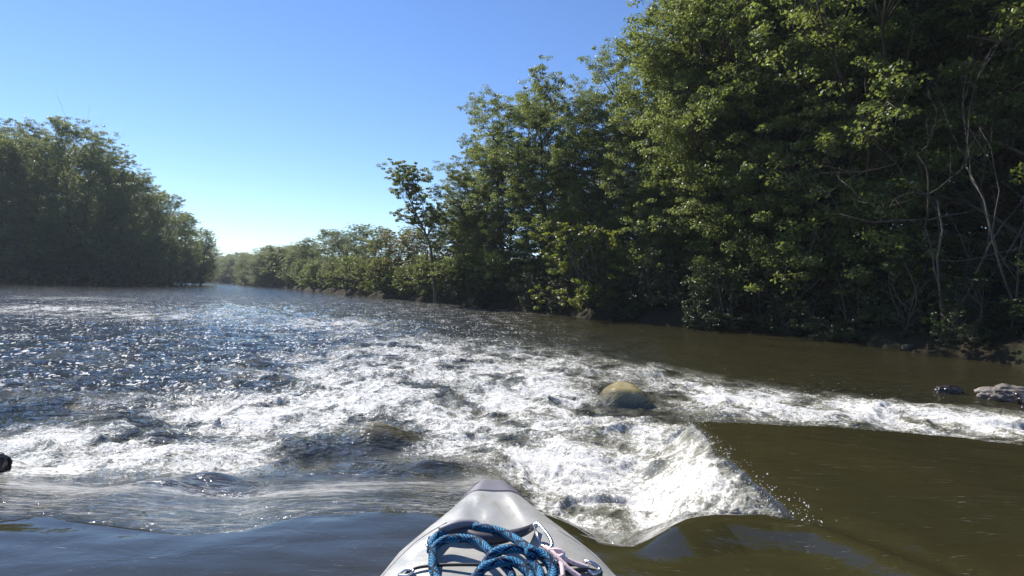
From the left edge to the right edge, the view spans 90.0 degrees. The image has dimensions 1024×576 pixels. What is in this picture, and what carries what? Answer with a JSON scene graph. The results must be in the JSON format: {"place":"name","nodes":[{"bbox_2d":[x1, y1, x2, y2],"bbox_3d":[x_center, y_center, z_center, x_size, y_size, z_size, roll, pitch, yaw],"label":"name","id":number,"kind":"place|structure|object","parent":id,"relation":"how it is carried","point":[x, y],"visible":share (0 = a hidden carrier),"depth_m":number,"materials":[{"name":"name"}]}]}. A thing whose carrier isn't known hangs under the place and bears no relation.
{"place":"outdoors","nodes":[
{"label":"outdoors","id":0,"kind":"place"},
{"bbox_2d":[0,0,952,263],"label":"sky","id":1,"kind":"structure","parent":0,"point":[273,121],"materials":[{"name":"blue"}]},
{"bbox_2d":[0,281,1023,575],"bbox_3d":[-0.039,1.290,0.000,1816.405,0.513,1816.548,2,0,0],"label":"river water","id":2,"kind":"structure","parent":0,"point":[328,465],"depth_m":4.52,"materials":[{"name":"liquid"}]},
{"bbox_2d":[0,452,11,471],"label":"rock","id":3,"kind":"object","parent":2,"relation":"in","point":[5,462],"visible":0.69,"depth_m":3.27,"materials":[{"name":"stone"}]},
{"bbox_2d":[381,479,615,575],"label":"inflatable kayak","id":4,"kind":"object","parent":2,"relation":"on","point":[501,503],"visible":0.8,"depth_m":1.71,"materials":[{"name":"grey plastic"}]},
{"bbox_2d":[427,523,558,575],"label":"rope","id":5,"kind":"object","parent":4,"relation":"on","point":[493,558],"visible":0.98,"depth_m":1.52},
{"bbox_2d":[532,522,553,549],"bbox_3d":[0.103,0.813,1.679,0.042,0.040,0.134,2,0,-13],"label":"carabiner","id":6,"kind":"object","parent":4,"relation":"attached to","point":[543,529],"visible":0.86,"depth_m":1.67,"materials":[{"name":"metal"}]},
{"bbox_2d":[544,545,588,575],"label":"pink cord","id":7,"kind":"object","parent":4,"relation":"attached to","point":[562,559],"visible":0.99,"depth_m":1.56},
{"bbox_2d":[583,560,601,575],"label":"carabiner","id":8,"kind":"object","parent":4,"relation":"attached to","point":[595,565],"visible":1,"depth_m":1.57,"materials":[{"name":"metal"}]},
{"bbox_2d":[41,376,1009,522],"bbox_3d":[1.650,1.166,5.783,12.538,0.478,6.112,2,0,-24],"label":"spray","id":9,"kind":"object","parent":2,"relation":"on","point":[657,462],"visible":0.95,"depth_m":3.62,"materials":[{"name":"liquid"}]},
{"bbox_2d":[933,385,964,393],"bbox_3d":[6.967,1.657,8.162,0.402,0.230,0.311,2,0,23],"label":"rock","id":10,"kind":"object","parent":2,"relation":"in","point":[950,389],"visible":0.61,"depth_m":8.10,"materials":[{"name":"stone"}]},
{"bbox_2d":[974,383,1023,401],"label":"rock","id":11,"kind":"object","parent":2,"relation":"in","point":[1001,392],"visible":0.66,"depth_m":7.77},
{"bbox_2d":[1012,390,1023,406],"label":"rock","id":12,"kind":"object","parent":2,"relation":"in","point":[1018,396],"visible":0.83,"depth_m":7.31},
{"bbox_2d":[4,239,1023,365],"bbox_3d":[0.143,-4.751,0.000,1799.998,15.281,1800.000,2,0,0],"label":"ground","id":13,"kind":"structure","parent":0,"point":[1007,347],"depth_m":21.97,"materials":[{"name":"soil"}]},
{"bbox_2d":[0,141,30,251],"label":"dark tree","id":14,"kind":"object","parent":13,"relation":"on","point":[12,175],"visible":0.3,"depth_m":82.90,"materials":[{"name":"green plant"}]},
{"bbox_2d":[0,126,46,281],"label":"maple tree","id":15,"kind":"object","parent":13,"relation":"on","point":[10,144],"visible":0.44,"depth_m":83.33,"materials":[{"name":"green plant"}]},
{"bbox_2d":[0,116,54,239],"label":"dark tree","id":16,"kind":"object","parent":13,"relation":"on","point":[19,127],"visible":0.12,"depth_m":101.01,"materials":[{"name":"green plant"}]},
{"bbox_2d":[0,130,84,281],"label":"maple tree","id":17,"kind":"object","parent":13,"relation":"on","point":[28,219],"visible":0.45,"depth_m":83.81,"materials":[{"name":"green plant"}]},
{"bbox_2d":[9,131,93,236],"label":"dark tree","id":18,"kind":"object","parent":13,"relation":"on","point":[67,145],"visible":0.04,"depth_m":103.13,"materials":[{"name":"green plant"}]},
{"bbox_2d":[20,115,141,282],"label":"maple tree","id":19,"kind":"object","parent":13,"relation":"on","point":[68,137],"visible":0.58,"depth_m":85.62,"materials":[{"name":"green plant"}]},
{"bbox_2d":[55,144,119,239],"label":"maple tree","id":20,"kind":"object","parent":13,"relation":"on","point":[77,150],"visible":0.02,"depth_m":105.28,"materials":[{"name":"green plant"}]},
{"bbox_2d":[58,141,146,283],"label":"maple tree","id":21,"kind":"object","parent":13,"relation":"on","point":[115,216],"visible":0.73,"depth_m":88.06,"materials":[{"name":"green plant"}]},
{"bbox_2d":[80,168,173,284],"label":"maple tree","id":22,"kind":"object","parent":13,"relation":"on","point":[149,200],"visible":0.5,"depth_m":93.60,"materials":[{"name":"green plant"}]},
{"bbox_2d":[138,192,193,284],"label":"maple tree","id":23,"kind":"object","parent":13,"relation":"on","point":[178,204],"visible":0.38,"depth_m":100.18,"materials":[{"name":"green plant"}]},
{"bbox_2d":[145,240,190,284],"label":"shrub","id":24,"kind":"object","parent":13,"relation":"on","point":[173,258],"visible":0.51,"depth_m":96.38,"materials":[{"name":"green plant"}]},
{"bbox_2d":[159,247,206,284],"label":"shrub","id":25,"kind":"object","parent":13,"relation":"on","point":[178,281],"visible":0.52,"depth_m":101.88,"materials":[{"name":"green plant"}]},
{"bbox_2d":[161,212,205,284],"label":"maple tree","id":26,"kind":"object","parent":13,"relation":"on","point":[188,231],"visible":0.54,"depth_m":105.81,"materials":[{"name":"green plant"}]},
{"bbox_2d":[183,250,219,284],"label":"shrub","id":27,"kind":"object","parent":13,"relation":"on","point":[200,276],"visible":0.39,"depth_m":111.67,"materials":[{"name":"green plant"}]},
{"bbox_2d":[191,227,222,284],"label":"maple tree","id":28,"kind":"object","parent":13,"relation":"on","point":[208,240],"visible":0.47,"depth_m":115.49,"materials":[{"name":"green plant"}]},
{"bbox_2d":[234,254,250,283],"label":"maple tree","id":29,"kind":"object","parent":13,"relation":"on","point":[239,274],"visible":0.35,"depth_m":166.54,"materials":[{"name":"green plant"}]},
{"bbox_2d":[238,256,269,285],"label":"maple tree","id":30,"kind":"object","parent":13,"relation":"on","point":[253,270],"visible":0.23,"depth_m":139.01,"materials":[{"name":"green plant"}]},
{"bbox_2d":[246,252,269,285],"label":"dark tree","id":31,"kind":"object","parent":13,"relation":"on","point":[260,281],"visible":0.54,"depth_m":131.91,"materials":[{"name":"green plant"}]},
{"bbox_2d":[260,253,286,284],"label":"shrub","id":32,"kind":"object","parent":13,"relation":"on","point":[267,271],"visible":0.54,"depth_m":125.57,"materials":[{"name":"green plant"}]},
{"bbox_2d":[260,244,288,284],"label":"maple tree","id":33,"kind":"object","parent":13,"relation":"on","point":[271,249],"visible":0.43,"depth_m":128.81,"materials":[{"name":"green plant"}]},
{"bbox_2d":[276,264,293,287],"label":"shrub","id":34,"kind":"object","parent":13,"relation":"on","point":[286,278],"visible":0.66,"depth_m":111.35,"materials":[{"name":"green plant"}]},
{"bbox_2d":[269,250,302,285],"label":"shrub","id":35,"kind":"object","parent":13,"relation":"on","point":[280,255],"visible":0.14,"depth_m":118.02,"materials":[{"name":"green plant"}]},
{"bbox_2d":[279,250,310,282],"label":"maple tree","id":36,"kind":"object","parent":13,"relation":"on","point":[289,260],"visible":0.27,"depth_m":115.06,"materials":[{"name":"green plant"}]},
{"bbox_2d":[284,259,308,282],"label":"shrub","id":37,"kind":"object","parent":13,"relation":"on","point":[301,266],"visible":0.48,"depth_m":97.13,"materials":[{"name":"green plant"}]},
{"bbox_2d":[288,237,322,278],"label":"dark tree","id":38,"kind":"object","parent":13,"relation":"on","point":[305,248],"visible":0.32,"depth_m":103.12,"materials":[{"name":"green plant"}]},
{"bbox_2d":[293,258,327,286],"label":"shrub","id":39,"kind":"object","parent":13,"relation":"on","point":[314,271],"visible":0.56,"depth_m":84.34,"materials":[{"name":"green plant"}]},
{"bbox_2d":[307,228,347,280],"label":"maple tree","id":40,"kind":"object","parent":13,"relation":"on","point":[322,250],"visible":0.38,"depth_m":89.33,"materials":[{"name":"green plant"}]},
{"bbox_2d":[317,228,366,265],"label":"dark tree","id":41,"kind":"object","parent":13,"relation":"on","point":[338,243],"visible":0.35,"depth_m":79.13,"materials":[{"name":"green plant"}]},
{"bbox_2d":[321,258,363,287],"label":"shrub","id":42,"kind":"object","parent":13,"relation":"on","point":[331,282],"visible":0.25,"depth_m":70.00,"materials":[{"name":"green plant"}]},
{"bbox_2d":[336,255,367,291],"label":"shrub","id":43,"kind":"object","parent":13,"relation":"on","point":[343,268],"visible":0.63,"depth_m":61.74,"materials":[{"name":"green plant"}]},
{"bbox_2d":[344,264,367,288],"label":"shrub","id":44,"kind":"object","parent":13,"relation":"on","point":[355,275],"visible":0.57,"depth_m":59.16,"materials":[{"name":"green plant"}]},
{"bbox_2d":[340,222,383,281],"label":"maple tree","id":45,"kind":"object","parent":13,"relation":"on","point":[354,250],"visible":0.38,"depth_m":71.22,"materials":[{"name":"green plant"}]},
{"bbox_2d":[351,259,389,293],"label":"bright shrub","id":46,"kind":"object","parent":13,"relation":"on","point":[372,284],"visible":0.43,"depth_m":55.70,"materials":[{"name":"green plant"}]},
{"bbox_2d":[353,225,397,284],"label":"maple tree","id":47,"kind":"object","parent":13,"relation":"on","point":[377,246],"visible":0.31,"depth_m":63.34,"materials":[{"name":"green plant"}]},
{"bbox_2d":[353,255,402,288],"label":"shrub","id":48,"kind":"object","parent":13,"relation":"on","point":[363,274],"visible":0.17,"depth_m":56.54,"materials":[{"name":"green plant"}]},
{"bbox_2d":[369,256,403,290],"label":"shrub","id":49,"kind":"object","parent":13,"relation":"on","point":[380,270],"visible":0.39,"depth_m":54.26,"materials":[{"name":"green plant"}]},
{"bbox_2d":[375,266,401,292],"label":"shrub","id":50,"kind":"object","parent":13,"relation":"on","point":[382,282],"visible":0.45,"depth_m":52.38,"materials":[{"name":"green plant"}]},
{"bbox_2d":[380,266,408,292],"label":"shrub","id":51,"kind":"object","parent":13,"relation":"on","point":[391,278],"visible":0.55,"depth_m":51.77,"materials":[{"name":"green plant"}]},
{"bbox_2d":[365,228,426,289],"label":"yellowish tree","id":52,"kind":"object","parent":13,"relation":"on","point":[401,250],"visible":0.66,"depth_m":54.13,"materials":[{"name":"green plant"}]},
{"bbox_2d":[388,271,413,297],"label":"shrub","id":53,"kind":"object","parent":13,"relation":"on","point":[397,279],"visible":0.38,"depth_m":49.91,"materials":[{"name":"green plant"}]},
{"bbox_2d":[392,264,421,296],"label":"bright shrub","id":54,"kind":"object","parent":13,"relation":"on","point":[407,290],"visible":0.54,"depth_m":48.26,"materials":[{"name":"green plant"}]},
{"bbox_2d":[390,225,433,287],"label":"maple tree","id":55,"kind":"object","parent":13,"relation":"on","point":[414,230],"visible":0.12,"depth_m":61.23,"materials":[{"name":"green plant"}]},
{"bbox_2d":[376,158,454,303],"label":"leaning tree","id":56,"kind":"object","parent":13,"relation":"on","point":[415,189],"visible":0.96,"depth_m":41.37,"materials":[{"name":"green plant"}]},
{"bbox_2d":[403,260,438,300],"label":"shrub","id":57,"kind":"object","parent":13,"relation":"on","point":[424,285],"visible":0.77,"depth_m":44.41,"materials":[{"name":"green plant"}]},
{"bbox_2d":[392,209,450,277],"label":"tree","id":58,"kind":"object","parent":13,"relation":"on","point":[417,247],"visible":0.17,"depth_m":49.51,"materials":[{"name":"green plant"}]},
{"bbox_2d":[401,258,442,291],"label":"shrub","id":59,"kind":"object","parent":13,"relation":"on","point":[416,274],"visible":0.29,"depth_m":46.48,"materials":[{"name":"green plant"}]},
{"bbox_2d":[416,253,449,293],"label":"shrub","id":60,"kind":"object","parent":13,"relation":"on","point":[422,256],"visible":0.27,"depth_m":45.84,"materials":[{"name":"green plant"}]},
{"bbox_2d":[427,262,456,297],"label":"shrub","id":61,"kind":"object","parent":13,"relation":"on","point":[440,284],"visible":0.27,"depth_m":42.86,"materials":[{"name":"green plant"}]},
{"bbox_2d":[437,260,465,297],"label":"shrub","id":62,"kind":"object","parent":13,"relation":"on","point":[447,286],"visible":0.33,"depth_m":41.68,"materials":[{"name":"green plant"}]},
{"bbox_2d":[419,199,486,285],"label":"dark tree","id":63,"kind":"object","parent":13,"relation":"on","point":[447,253],"visible":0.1,"depth_m":45.21,"materials":[{"name":"green plant"}]},
{"bbox_2d":[443,275,463,301],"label":"shrub","id":64,"kind":"object","parent":13,"relation":"on","point":[457,285],"visible":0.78,"depth_m":40.76,"materials":[{"name":"green plant"}]},
{"bbox_2d":[415,135,538,290],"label":"maple tree","id":65,"kind":"object","parent":13,"relation":"on","point":[463,238],"visible":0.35,"depth_m":40.42,"materials":[{"name":"green plant"}]},
{"bbox_2d":[466,251,515,296],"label":"bright shrub","id":66,"kind":"object","parent":13,"relation":"on","point":[475,269],"visible":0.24,"depth_m":37.41,"materials":[{"name":"green plant"}]},
{"bbox_2d":[437,84,578,289],"bbox_3d":[-0.324,-7.136,40.596,10.814,16.617,11.814,2,0,-32],"label":"maple tree","id":67,"kind":"object","parent":13,"relation":"on","point":[497,128],"visible":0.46,"depth_m":38.17,"materials":[{"name":"green plant"}]},
{"bbox_2d":[503,261,533,303],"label":"shrub","id":68,"kind":"object","parent":13,"relation":"on","point":[515,275],"visible":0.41,"depth_m":34.51,"materials":[{"name":"green plant"}]},
{"bbox_2d":[515,271,549,310],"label":"shrub","id":69,"kind":"object","parent":13,"relation":"on","point":[529,303],"visible":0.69,"depth_m":31.51,"materials":[{"name":"green plant"}]},
{"bbox_2d":[517,262,554,300],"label":"shrub","id":70,"kind":"object","parent":13,"relation":"on","point":[539,269],"visible":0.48,"depth_m":32.56,"materials":[{"name":"green plant"}]},
{"bbox_2d":[514,251,562,297],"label":"shrub","id":71,"kind":"object","parent":13,"relation":"on","point":[537,261],"visible":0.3,"depth_m":33.61,"materials":[{"name":"green plant"}]},
{"bbox_2d":[488,55,610,293],"bbox_3d":[3.053,-6.863,35.619,9.378,16.201,10.588,2,0,0],"label":"maple tree","id":72,"kind":"object","parent":13,"relation":"on","point":[520,203],"visible":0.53,"depth_m":34.01,"materials":[{"name":"green plant"}]},
{"bbox_2d":[531,270,575,312],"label":"shrub","id":73,"kind":"object","parent":13,"relation":"on","point":[544,290],"visible":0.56,"depth_m":30.59,"materials":[{"name":"green plant"}]},
{"bbox_2d":[545,279,573,314],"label":"shrub","id":74,"kind":"object","parent":13,"relation":"on","point":[556,303],"visible":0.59,"depth_m":29.46,"materials":[{"name":"green plant"}]},
{"bbox_2d":[552,273,586,309],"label":"shrub","id":75,"kind":"object","parent":13,"relation":"on","point":[571,296],"visible":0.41,"depth_m":28.88,"materials":[{"name":"green plant"}]},
{"bbox_2d":[522,221,647,314],"bbox_3d":[4.089,-0.869,27.340,6.745,5.536,5.239,2,0,16],"label":"bright shrub","id":76,"kind":"object","parent":13,"relation":"on","point":[586,245],"visible":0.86,"depth_m":26.58,"materials":[{"name":"green plant"}]},
{"bbox_2d":[530,78,677,298],"bbox_3d":[5.963,-5.816,32.960,10.345,14.096,9.714,2,0,-6],"label":"maple tree","id":77,"kind":"object","parent":13,"relation":"on","point":[562,217],"visible":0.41,"depth_m":31.13,"materials":[{"name":"green plant"}]},
{"bbox_2d":[546,28,698,293],"bbox_3d":[7.116,-6.518,29.994,9.084,15.633,9.924,2,0,-38],"label":"maple tree","id":78,"kind":"object","parent":13,"relation":"on","point":[613,123],"visible":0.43,"depth_m":29.18,"materials":[{"name":"green plant"}]},
{"bbox_2d":[616,261,654,304],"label":"shrub","id":79,"kind":"object","parent":13,"relation":"on","point":[633,283],"visible":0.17,"depth_m":26.22,"materials":[{"name":"green plant"}]},
{"bbox_2d":[626,247,683,312],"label":"shrub","id":80,"kind":"object","parent":13,"relation":"on","point":[649,300],"visible":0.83,"depth_m":23.97,"materials":[{"name":"green plant"}]},
{"bbox_2d":[654,263,696,309],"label":"shrub","id":81,"kind":"object","parent":13,"relation":"on","point":[674,303],"visible":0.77,"depth_m":23.51,"materials":[{"name":"green plant"}]},
{"bbox_2d":[679,261,741,330],"bbox_3d":[7.948,0.565,21.119,2.723,3.297,2.657,2,0,-27],"label":"shrub","id":82,"kind":"object","parent":13,"relation":"on","point":[709,315],"visible":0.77,"depth_m":20.98,"materials":[{"name":"green plant"}]},
{"bbox_2d":[627,26,794,295],"bbox_3d":[11.773,-6.922,29.019,11.407,16.552,12.148,2,0,31],"label":"maple tree","id":83,"kind":"object","parent":13,"relation":"on","point":[642,156],"depth_m":28.01,"materials":[{"name":"green plant"}]},
{"bbox_2d":[605,0,823,302],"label":"maple tree","id":84,"kind":"object","parent":13,"relation":"on","point":[651,135],"visible":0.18,"depth_m":23.24,"materials":[{"name":"green plant"}]},
{"bbox_2d":[681,247,750,308],"bbox_3d":[8.929,-0.270,22.931,2.660,3.300,2.726,2,0,-12],"label":"shrub","id":85,"kind":"object","parent":13,"relation":"on","point":[724,258],"visible":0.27,"depth_m":22.81,"materials":[{"name":"green plant"}]},
{"bbox_2d":[681,267,756,330],"bbox_3d":[8.532,0.682,20.958,2.421,3.003,2.481,2,0,-43],"label":"shrub","id":86,"kind":"object","parent":13,"relation":"on","point":[725,325],"visible":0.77,"depth_m":20.55,"materials":[{"name":"green plant"}]},
{"bbox_2d":[611,0,847,305],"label":"maple tree","id":87,"kind":"object","parent":13,"relation":"on","point":[722,93],"visible":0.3,"depth_m":21.79,"materials":[{"name":"green plant"}]},
{"bbox_2d":[739,276,792,332],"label":"shrub","id":88,"kind":"object","parent":13,"relation":"on","point":[771,317],"visible":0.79,"depth_m":20.20,"materials":[{"name":"green plant"}]},
{"bbox_2d":[639,0,908,300],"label":"dark tree","id":89,"kind":"object","parent":13,"relation":"on","point":[752,123],"visible":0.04,"depth_m":23.61,"materials":[{"name":"green plant"}]},
{"bbox_2d":[767,294,809,335],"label":"shrub","id":90,"kind":"object","parent":13,"relation":"on","point":[784,330],"visible":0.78,"depth_m":19.19,"materials":[{"name":"green plant"}]},
{"bbox_2d":[610,0,976,310],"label":"maple tree","id":91,"kind":"object","parent":13,"relation":"on","point":[670,94],"visible":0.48,"depth_m":19.52,"materials":[{"name":"green plant"}]},
{"bbox_2d":[795,288,849,338],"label":"shrub","id":92,"kind":"object","parent":13,"relation":"on","point":[820,298],"visible":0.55,"depth_m":18.60,"materials":[{"name":"green plant"}]},
{"bbox_2d":[786,257,887,342],"bbox_3d":[11.213,0.645,17.345,2.700,3.350,2.768,2,0,-30],"label":"shrub","id":93,"kind":"object","parent":13,"relation":"on","point":[843,335],"visible":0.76,"depth_m":17.14,"materials":[{"name":"green plant"}]},
{"bbox_2d":[654,0,1023,312],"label":"maple tree","id":94,"kind":"object","parent":13,"relation":"on","point":[828,38],"visible":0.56,"depth_m":17.08,"materials":[{"name":"green plant"}]},
{"bbox_2d":[831,281,877,325],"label":"shrub","id":95,"kind":"object","parent":13,"relation":"on","point":[852,303],"visible":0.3,"depth_m":17.81,"materials":[{"name":"green plant"}]},
{"bbox_2d":[765,3,1023,331],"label":"bare tree","id":96,"kind":"object","parent":13,"relation":"on","point":[988,245],"visible":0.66,"depth_m":14.05,"materials":[{"name":"brown wood"}]},
{"bbox_2d":[731,76,1021,251],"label":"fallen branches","id":97,"kind":"object","parent":96,"relation":"attached to","point":[928,219],"visible":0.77,"depth_m":14.03,"materials":[{"name":"brown wood"}]},
{"bbox_2d":[869,259,934,322],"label":"shrub","id":98,"kind":"object","parent":13,"relation":"on","point":[879,294],"visible":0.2,"depth_m":16.34,"materials":[{"name":"green plant"}]},
{"bbox_2d":[790,0,1023,318],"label":"maple tree","id":99,"kind":"object","parent":13,"relation":"on","point":[919,40],"visible":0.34,"depth_m":15.92,"materials":[{"name":"green plant"}]},
{"bbox_2d":[874,264,958,327],"bbox_3d":[12.313,0.339,15.646,2.015,2.129,2.594,2,0,31],"label":"bright shrub","id":100,"kind":"object","parent":13,"relation":"on","point":[911,287],"visible":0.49,"depth_m":15.44,"materials":[{"name":"green plant"}]},
{"bbox_2d":[855,228,981,338],"bbox_3d":[12.135,-0.008,15.311,3.040,3.680,2.966,2,0,29],"label":"shrub","id":101,"kind":"object","parent":13,"relation":"on","point":[902,320],"visible":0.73,"depth_m":15.20,"materials":[{"name":"green plant"}]},
{"bbox_2d":[846,0,1023,330],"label":"bare tree","id":102,"kind":"object","parent":13,"relation":"on","point":[991,230],"visible":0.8,"depth_m":13.11,"materials":[{"name":"brown wood"}]},
{"bbox_2d":[877,0,1005,309],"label":"slender tree","id":103,"kind":"object","parent":13,"relation":"on","point":[937,298],"depth_m":18.93,"materials":[{"name":"green plant"}]},
{"bbox_2d":[861,0,1023,281],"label":"dark tree","id":104,"kind":"object","parent":13,"relation":"on","point":[1003,84],"visible":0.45,"depth_m":15.38,"materials":[{"name":"green plant"}]},
{"bbox_2d":[927,271,1013,349],"bbox_3d":[11.813,0.680,13.468,1.842,2.230,1.798,2,0,-2],"label":"shrub","id":105,"kind":"object","parent":13,"relation":"on","point":[968,333],"visible":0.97,"depth_m":13.36,"materials":[{"name":"green plant"}]},
{"bbox_2d":[932,253,1023,331],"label":"shrub","id":106,"kind":"object","parent":13,"relation":"on","point":[992,316],"visible":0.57,"depth_m":14.12,"materials":[{"name":"green plant"}]},
{"bbox_2d":[996,281,1023,326],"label":"shrub","id":107,"kind":"object","parent":13,"relation":"on","point":[1010,318],"visible":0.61,"depth_m":12.91,"materials":[{"name":"green plant"}]},
{"bbox_2d":[1000,253,1023,335],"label":"shrub","id":108,"kind":"object","parent":13,"relation":"on","point":[1017,329],"visible":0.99,"depth_m":12.17,"materials":[{"name":"green plant"}]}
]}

